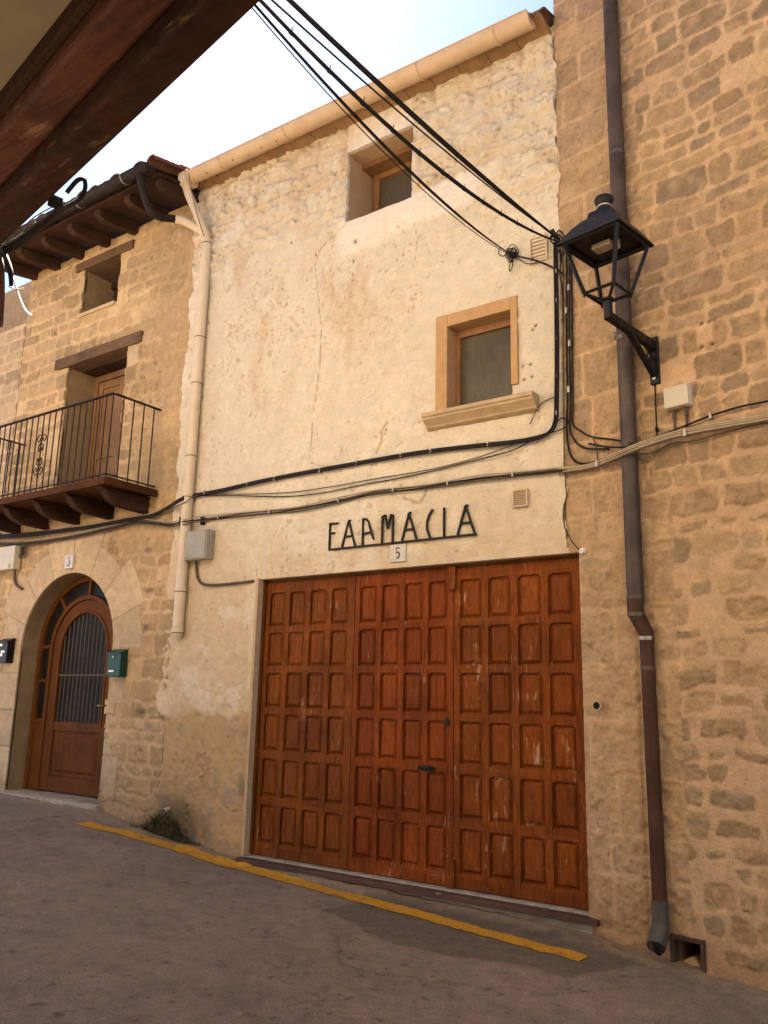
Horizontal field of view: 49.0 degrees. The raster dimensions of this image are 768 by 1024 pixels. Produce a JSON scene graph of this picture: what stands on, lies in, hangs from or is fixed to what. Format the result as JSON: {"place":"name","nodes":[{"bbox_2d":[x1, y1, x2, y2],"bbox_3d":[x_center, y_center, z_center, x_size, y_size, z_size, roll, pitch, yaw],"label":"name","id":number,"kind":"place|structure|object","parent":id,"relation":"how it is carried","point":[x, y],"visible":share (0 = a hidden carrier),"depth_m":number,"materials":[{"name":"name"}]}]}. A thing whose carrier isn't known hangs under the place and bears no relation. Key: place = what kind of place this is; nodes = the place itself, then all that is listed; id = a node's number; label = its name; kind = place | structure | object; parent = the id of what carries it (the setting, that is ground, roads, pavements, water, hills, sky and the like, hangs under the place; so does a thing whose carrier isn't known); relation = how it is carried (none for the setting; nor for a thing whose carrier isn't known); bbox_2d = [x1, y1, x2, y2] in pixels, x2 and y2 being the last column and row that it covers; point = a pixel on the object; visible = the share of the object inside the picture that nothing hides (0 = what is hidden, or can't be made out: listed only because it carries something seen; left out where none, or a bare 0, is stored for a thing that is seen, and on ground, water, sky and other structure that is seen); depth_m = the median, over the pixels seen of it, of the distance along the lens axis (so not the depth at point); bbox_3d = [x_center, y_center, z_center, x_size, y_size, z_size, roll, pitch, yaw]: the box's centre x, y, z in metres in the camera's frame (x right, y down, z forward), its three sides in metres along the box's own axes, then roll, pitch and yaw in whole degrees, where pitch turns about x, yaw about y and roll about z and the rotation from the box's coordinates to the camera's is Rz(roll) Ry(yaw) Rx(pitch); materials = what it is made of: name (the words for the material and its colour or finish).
{"place":"outdoors","nodes":[
{"label":"outdoors","id":0,"kind":"place"},
{"bbox_2d":[5,0,553,292],"label":"sky","id":1,"kind":"structure","parent":0,"point":[247,84],"materials":[{"name":"white"}]},
{"bbox_2d":[0,792,767,1023],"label":"street","id":2,"kind":"structure","parent":0,"point":[100,927],"depth_m":5.08,"materials":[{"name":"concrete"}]},
{"bbox_2d":[0,281,31,533],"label":"stone house","id":3,"kind":"structure","parent":2,"relation":"on","point":[13,328],"depth_m":11.75,"materials":[{"name":"stone"}]},
{"bbox_2d":[0,154,199,825],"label":"stone house","id":4,"kind":"structure","parent":2,"relation":"on","point":[105,267],"depth_m":10.03,"materials":[{"name":"brown stone"}]},
{"bbox_2d":[0,638,15,662],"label":"mailbox","id":5,"kind":"object","parent":4,"relation":"attached to","point":[7,649],"visible":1,"depth_m":10.30,"materials":[{"name":"black paint"}]},
{"bbox_2d":[0,545,20,571],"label":"meter box","id":6,"kind":"object","parent":4,"relation":"attached to","point":[10,559],"visible":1,"depth_m":10.62,"materials":[{"name":"grey plastic"}]},
{"bbox_2d":[13,540,26,589],"bbox_3d":[-4.569,0.668,10.587,0.243,0.642,0.038,-8,-15,35],"label":"bent cable conduit","id":7,"kind":"object","parent":4,"relation":"attached to","point":[14,571],"visible":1,"depth_m":10.59,"materials":[{"name":"grey plastic"}]},
{"bbox_2d":[64,554,74,568],"bbox_3d":[-3.732,0.590,10.014,0.155,0.165,0.034,-8,-15,35],"label":"number plate","id":8,"kind":"object","parent":4,"relation":"attached to","point":[69,561],"visible":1,"depth_m":9.99,"materials":[{"name":"white ceramic"}]},
{"bbox_2d":[39,600,112,796],"bbox_3d":[-3.578,2.135,9.875,1.194,2.217,0.099,-8,-15,35],"label":"door leaf","id":9,"kind":"structure","parent":4,"relation":"in","point":[79,684],"depth_m":9.90,"materials":[{"name":"brown wood"}]},
{"bbox_2d":[90,376,124,479],"bbox_3d":[-3.562,-0.854,10.838,0.528,1.790,0.040,-8,-15,35],"label":"balcony door leaf","id":10,"kind":"structure","parent":4,"relation":"in","point":[116,385],"depth_m":10.87,"materials":[{"name":"brown wood"}]},
{"bbox_2d":[106,649,128,676],"bbox_3d":[-2.881,1.625,9.085,0.237,0.299,0.110,-8,-15,35],"label":"mailbox","id":11,"kind":"object","parent":4,"relation":"attached to","point":[117,659],"visible":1,"depth_m":9.04,"materials":[{"name":"green paint"}]},
{"bbox_2d":[0,0,259,244],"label":"overhanging house","id":12,"kind":"structure","parent":2,"relation":"on","point":[83,83],"depth_m":2.90,"materials":[{"name":"brown wood"}]},
{"bbox_2d":[0,246,13,326],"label":"beam insulator bracket","id":13,"kind":"object","parent":12,"relation":"attached to","point":[4,258],"visible":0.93,"depth_m":4.11,"materials":[{"name":"black rubber"}]},
{"bbox_2d":[0,176,87,253],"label":"beam cable bundle","id":14,"kind":"object","parent":12,"relation":"attached to","point":[55,202],"visible":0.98,"depth_m":3.83,"materials":[{"name":"black rubber"}]},
{"bbox_2d":[8,276,32,316],"bbox_3d":[-1.792,-1.117,4.112,0.416,0.477,0.029,-10,-17,42],"label":"dangling white wire","id":15,"kind":"object","parent":14,"relation":"hanging from","point":[20,300],"visible":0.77,"depth_m":4.07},
{"bbox_2d":[129,810,212,851],"bbox_3d":[-2.115,3.047,8.147,1.227,0.371,0.240,-8,-15,35],"label":"weed clump","id":16,"kind":"object","parent":2,"relation":"on","point":[164,826],"visible":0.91,"depth_m":8.16,"materials":[{"name":"green plant"}]},
{"bbox_2d":[77,821,587,960],"bbox_3d":[-0.796,2.957,6.920,5.284,0.287,0.462,-8,-16,36],"label":"road marking","id":17,"kind":"object","parent":2,"relation":"on","point":[287,878],"visible":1,"depth_m":6.54,"materials":[{"name":"yellow paint"}]},
{"bbox_2d":[151,7,599,933],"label":"plastered house","id":18,"kind":"structure","parent":2,"relation":"on","point":[413,723],"depth_m":7.53,"materials":[{"name":"beige paint"}]},
{"bbox_2d":[162,807,169,812],"bbox_3d":[-2.132,2.922,8.282,0.043,0.056,0.092,-8,-15,35],"label":"waste pipe stub","id":19,"kind":"object","parent":18,"relation":"attached to","point":[166,809],"visible":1,"depth_m":8.25,"materials":[{"name":"beige plastic"}]},
{"bbox_2d":[171,185,212,639],"bbox_3d":[-2.216,-1.246,9.139,0.459,5.208,0.189,1,-13,4],"label":"cream downpipe","id":20,"kind":"object","parent":18,"relation":"attached to","point":[177,631],"visible":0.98,"depth_m":9.10,"materials":[{"name":"plastic"}]},
{"bbox_2d":[188,173,203,235],"bbox_3d":[-2.106,-3.471,9.492,0.238,0.719,0.058,8,-14,-29],"label":"fascia wire","id":21,"kind":"object","parent":18,"relation":"hanging from","point":[194,204],"visible":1,"depth_m":9.48,"materials":[{"name":"rubber"}]},
{"bbox_2d":[184,529,253,585],"bbox_3d":[-1.660,0.448,8.469,0.919,0.588,0.126,-8,-15,35],"label":"fuse box","id":22,"kind":"object","parent":18,"relation":"attached to","point":[199,545],"visible":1,"depth_m":8.60,"materials":[{"name":"grey plastic"}]},
{"bbox_2d":[0,242,558,536],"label":"cable bundle","id":23,"kind":"object","parent":18,"relation":"attached to","point":[476,445],"visible":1,"depth_m":7.31,"materials":[{"name":"black rubber"}]},
{"bbox_2d":[0,466,567,545],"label":"cable bundle","id":24,"kind":"object","parent":18,"relation":"attached to","point":[447,483],"visible":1,"depth_m":8.11,"materials":[{"name":"black rubber"}]},
{"bbox_2d":[163,421,568,511],"bbox_3d":[-0.743,-0.309,7.966,5.291,0.297,0.116,-8,-15,35],"label":"slack cable pair","id":25,"kind":"object","parent":18,"relation":"attached to","point":[444,467],"visible":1,"depth_m":7.52,"materials":[{"name":"black rubber"}]},
{"bbox_2d":[373,160,411,211],"bbox_3d":[0.209,-3.217,8.631,0.890,1.050,0.105,-8,-15,35],"label":"upper window","id":26,"kind":"structure","parent":18,"relation":"in","point":[392,186],"depth_m":8.74,"materials":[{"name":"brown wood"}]},
{"bbox_2d":[390,544,406,562],"bbox_3d":[0.126,0.355,7.261,0.165,0.153,0.034,-8,-15,35],"label":"number plate","id":27,"kind":"object","parent":18,"relation":"attached to","point":[398,553],"visible":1,"depth_m":7.25,"materials":[{"name":"white ceramic"}]},
{"bbox_2d":[328,504,476,550],"bbox_3d":[0.134,0.143,7.316,1.539,0.270,0.060,-8,-15,35],"label":"letter sign","id":28,"kind":"object","parent":18,"relation":"attached to","point":[408,518],"visible":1,"depth_m":7.31,"materials":[{"name":"black metal"}]},
{"bbox_2d":[235,555,599,933],"bbox_3d":[0.213,1.909,7.063,3.400,2.863,0.495,-8,-15,35],"label":"garage door","id":29,"kind":"structure","parent":18,"relation":"in","point":[420,731],"depth_m":6.84,"materials":[{"name":"brown wood"}]},
{"bbox_2d":[456,318,512,405],"bbox_3d":[0.896,-1.247,7.289,0.614,0.790,0.050,-8,-15,35],"label":"lower window","id":30,"kind":"structure","parent":18,"relation":"in","point":[483,353],"depth_m":7.32,"materials":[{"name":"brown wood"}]},
{"bbox_2d":[512,488,528,507],"bbox_3d":[1.078,-0.109,6.671,0.132,0.141,0.028,-8,-15,35],"label":"louvre vent","id":31,"kind":"object","parent":18,"relation":"attached to","point":[520,497],"visible":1,"depth_m":6.67,"materials":[{"name":"beige plastic"}]},
{"bbox_2d":[498,244,563,274],"bbox_3d":[1.214,-2.091,7.025,0.603,0.440,0.064,-8,-15,35],"label":"cable coil","id":32,"kind":"object","parent":18,"relation":"attached to","point":[514,254],"visible":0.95,"depth_m":7.10,"materials":[{"name":"black rubber"}]},
{"bbox_2d":[254,5,509,253],"bbox_3d":[0.177,-2.168,5.134,0.010,0.912,4.191,-4,-14,24],"label":"overhead cable","id":33,"kind":"object","parent":32,"relation":"attached to","point":[349,109],"visible":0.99,"depth_m":4.48,"materials":[{"name":"black rubber"}]},
{"bbox_2d":[252,8,512,256],"bbox_3d":[0.170,-2.173,5.146,0.006,0.810,4.165,-5,-14,25],"label":"overhead cable","id":34,"kind":"object","parent":32,"relation":"attached to","point":[360,128],"visible":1,"depth_m":4.45,"materials":[{"name":"black rubber"}]},
{"bbox_2d":[529,233,547,264],"bbox_3d":[1.286,-2.186,7.018,0.158,0.230,0.028,-8,-15,35],"label":"louvre vent","id":35,"kind":"object","parent":18,"relation":"attached to","point":[538,249],"visible":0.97,"depth_m":7.02,"materials":[{"name":"plastic"}]},
{"bbox_2d":[530,397,553,423],"bbox_3d":[1.268,-0.809,6.693,0.250,0.196,0.008,-8,-15,35],"label":"sill wire","id":36,"kind":"object","parent":18,"relation":"attached to","point":[538,407],"visible":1,"depth_m":6.72,"materials":[{"name":"black rubber"}]},
{"bbox_2d":[549,229,564,272],"bbox_3d":[1.415,-2.116,6.845,0.139,0.388,0.164,5,-13,-16],"label":"corner cable anchor","id":37,"kind":"object","parent":18,"relation":"attached to","point":[556,234],"visible":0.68,"depth_m":6.85,"materials":[{"name":"black metal"}]},
{"bbox_2d":[271,0,536,223],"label":"overhead cable","id":38,"kind":"object","parent":37,"relation":"attached to","point":[340,61],"visible":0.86,"depth_m":4.19,"materials":[{"name":"black rubber"}]},
{"bbox_2d":[259,0,557,241],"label":"overhead cable","id":39,"kind":"object","parent":37,"relation":"attached to","point":[363,103],"visible":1,"depth_m":4.41,"materials":[{"name":"black rubber"}]},
{"bbox_2d":[286,0,556,237],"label":"overhead cable","id":40,"kind":"object","parent":37,"relation":"attached to","point":[375,80],"visible":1,"depth_m":4.56,"materials":[{"name":"black rubber"}]},
{"bbox_2d":[563,473,578,549],"bbox_3d":[1.417,-0.009,6.390,0.008,0.642,0.149,13,-17,-43],"label":"hanging wire","id":41,"kind":"object","parent":18,"relation":"attached to","point":[563,514],"visible":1,"depth_m":6.43,"materials":[{"name":"black rubber"}]},
{"bbox_2d":[553,0,767,990],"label":"tall stone building","id":42,"kind":"structure","parent":2,"relation":"on","point":[694,80],"depth_m":5.84,"materials":[{"name":"stone"}]},
{"bbox_2d":[579,548,585,554],"bbox_3d":[1.474,0.291,6.258,0.048,0.048,0.047,13,-17,-43],"label":"wall insulator","id":43,"kind":"object","parent":42,"relation":"attached to","point":[582,551],"depth_m":6.24,"materials":[{"name":"white ceramic"}]},
{"bbox_2d":[558,246,633,465],"bbox_3d":[1.583,-1.302,6.493,0.103,1.936,0.789,11,-16,-36],"label":"corner cable bundle","id":44,"kind":"object","parent":42,"relation":"attached to","point":[569,339],"visible":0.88,"depth_m":6.62,"materials":[{"name":"black rubber"}]},
{"bbox_2d":[592,700,602,710],"bbox_3d":[1.518,1.370,5.967,0.058,0.072,0.071,13,-17,-43],"label":"pipe outlet","id":45,"kind":"object","parent":42,"relation":"attached to","point":[597,705],"visible":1,"depth_m":5.94,"materials":[{"name":"plastic"}]},
{"bbox_2d":[557,193,660,385],"bbox_3d":[1.665,-1.576,5.903,0.867,1.203,0.475,13,-17,-43],"label":"street lantern","id":46,"kind":"object","parent":42,"relation":"attached to","point":[604,233],"visible":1,"depth_m":5.80,"materials":[{"name":"metal"}]},
{"bbox_2d":[654,384,658,435],"bbox_3d":[1.946,-0.739,6.029,0.044,0.423,0.016,13,-17,-43],"label":"bracket feed wire","id":47,"kind":"object","parent":46,"relation":"hanging from","point":[656,429],"visible":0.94,"depth_m":6.02,"materials":[{"name":"black rubber"}]},
{"bbox_2d":[603,0,668,955],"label":"brown downpipe","id":48,"kind":"object","parent":42,"relation":"attached to","point":[656,943],"visible":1,"depth_m":5.90,"materials":[{"name":"metal"}]},
{"bbox_2d":[559,413,767,473],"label":"beige cable run","id":49,"kind":"object","parent":42,"relation":"attached to","point":[652,441],"visible":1,"depth_m":5.84,"materials":[{"name":"plastic"}]},
{"bbox_2d":[588,400,767,447],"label":"black wall cable","id":50,"kind":"object","parent":42,"relation":"attached to","point":[710,416],"depth_m":5.74,"materials":[{"name":"rubber"}]},
{"bbox_2d":[663,383,693,432],"bbox_3d":[2.055,-0.718,5.872,0.085,0.332,0.188,13,-17,-43],"label":"junction box","id":51,"kind":"object","parent":42,"relation":"attached to","point":[679,397],"visible":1,"depth_m":5.85,"materials":[{"name":"beige plastic"}]},
{"bbox_2d":[629,422,767,454],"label":"wall cable","id":52,"kind":"object","parent":42,"relation":"attached to","point":[698,439],"depth_m":5.73,"materials":[{"name":"grey plastic"}]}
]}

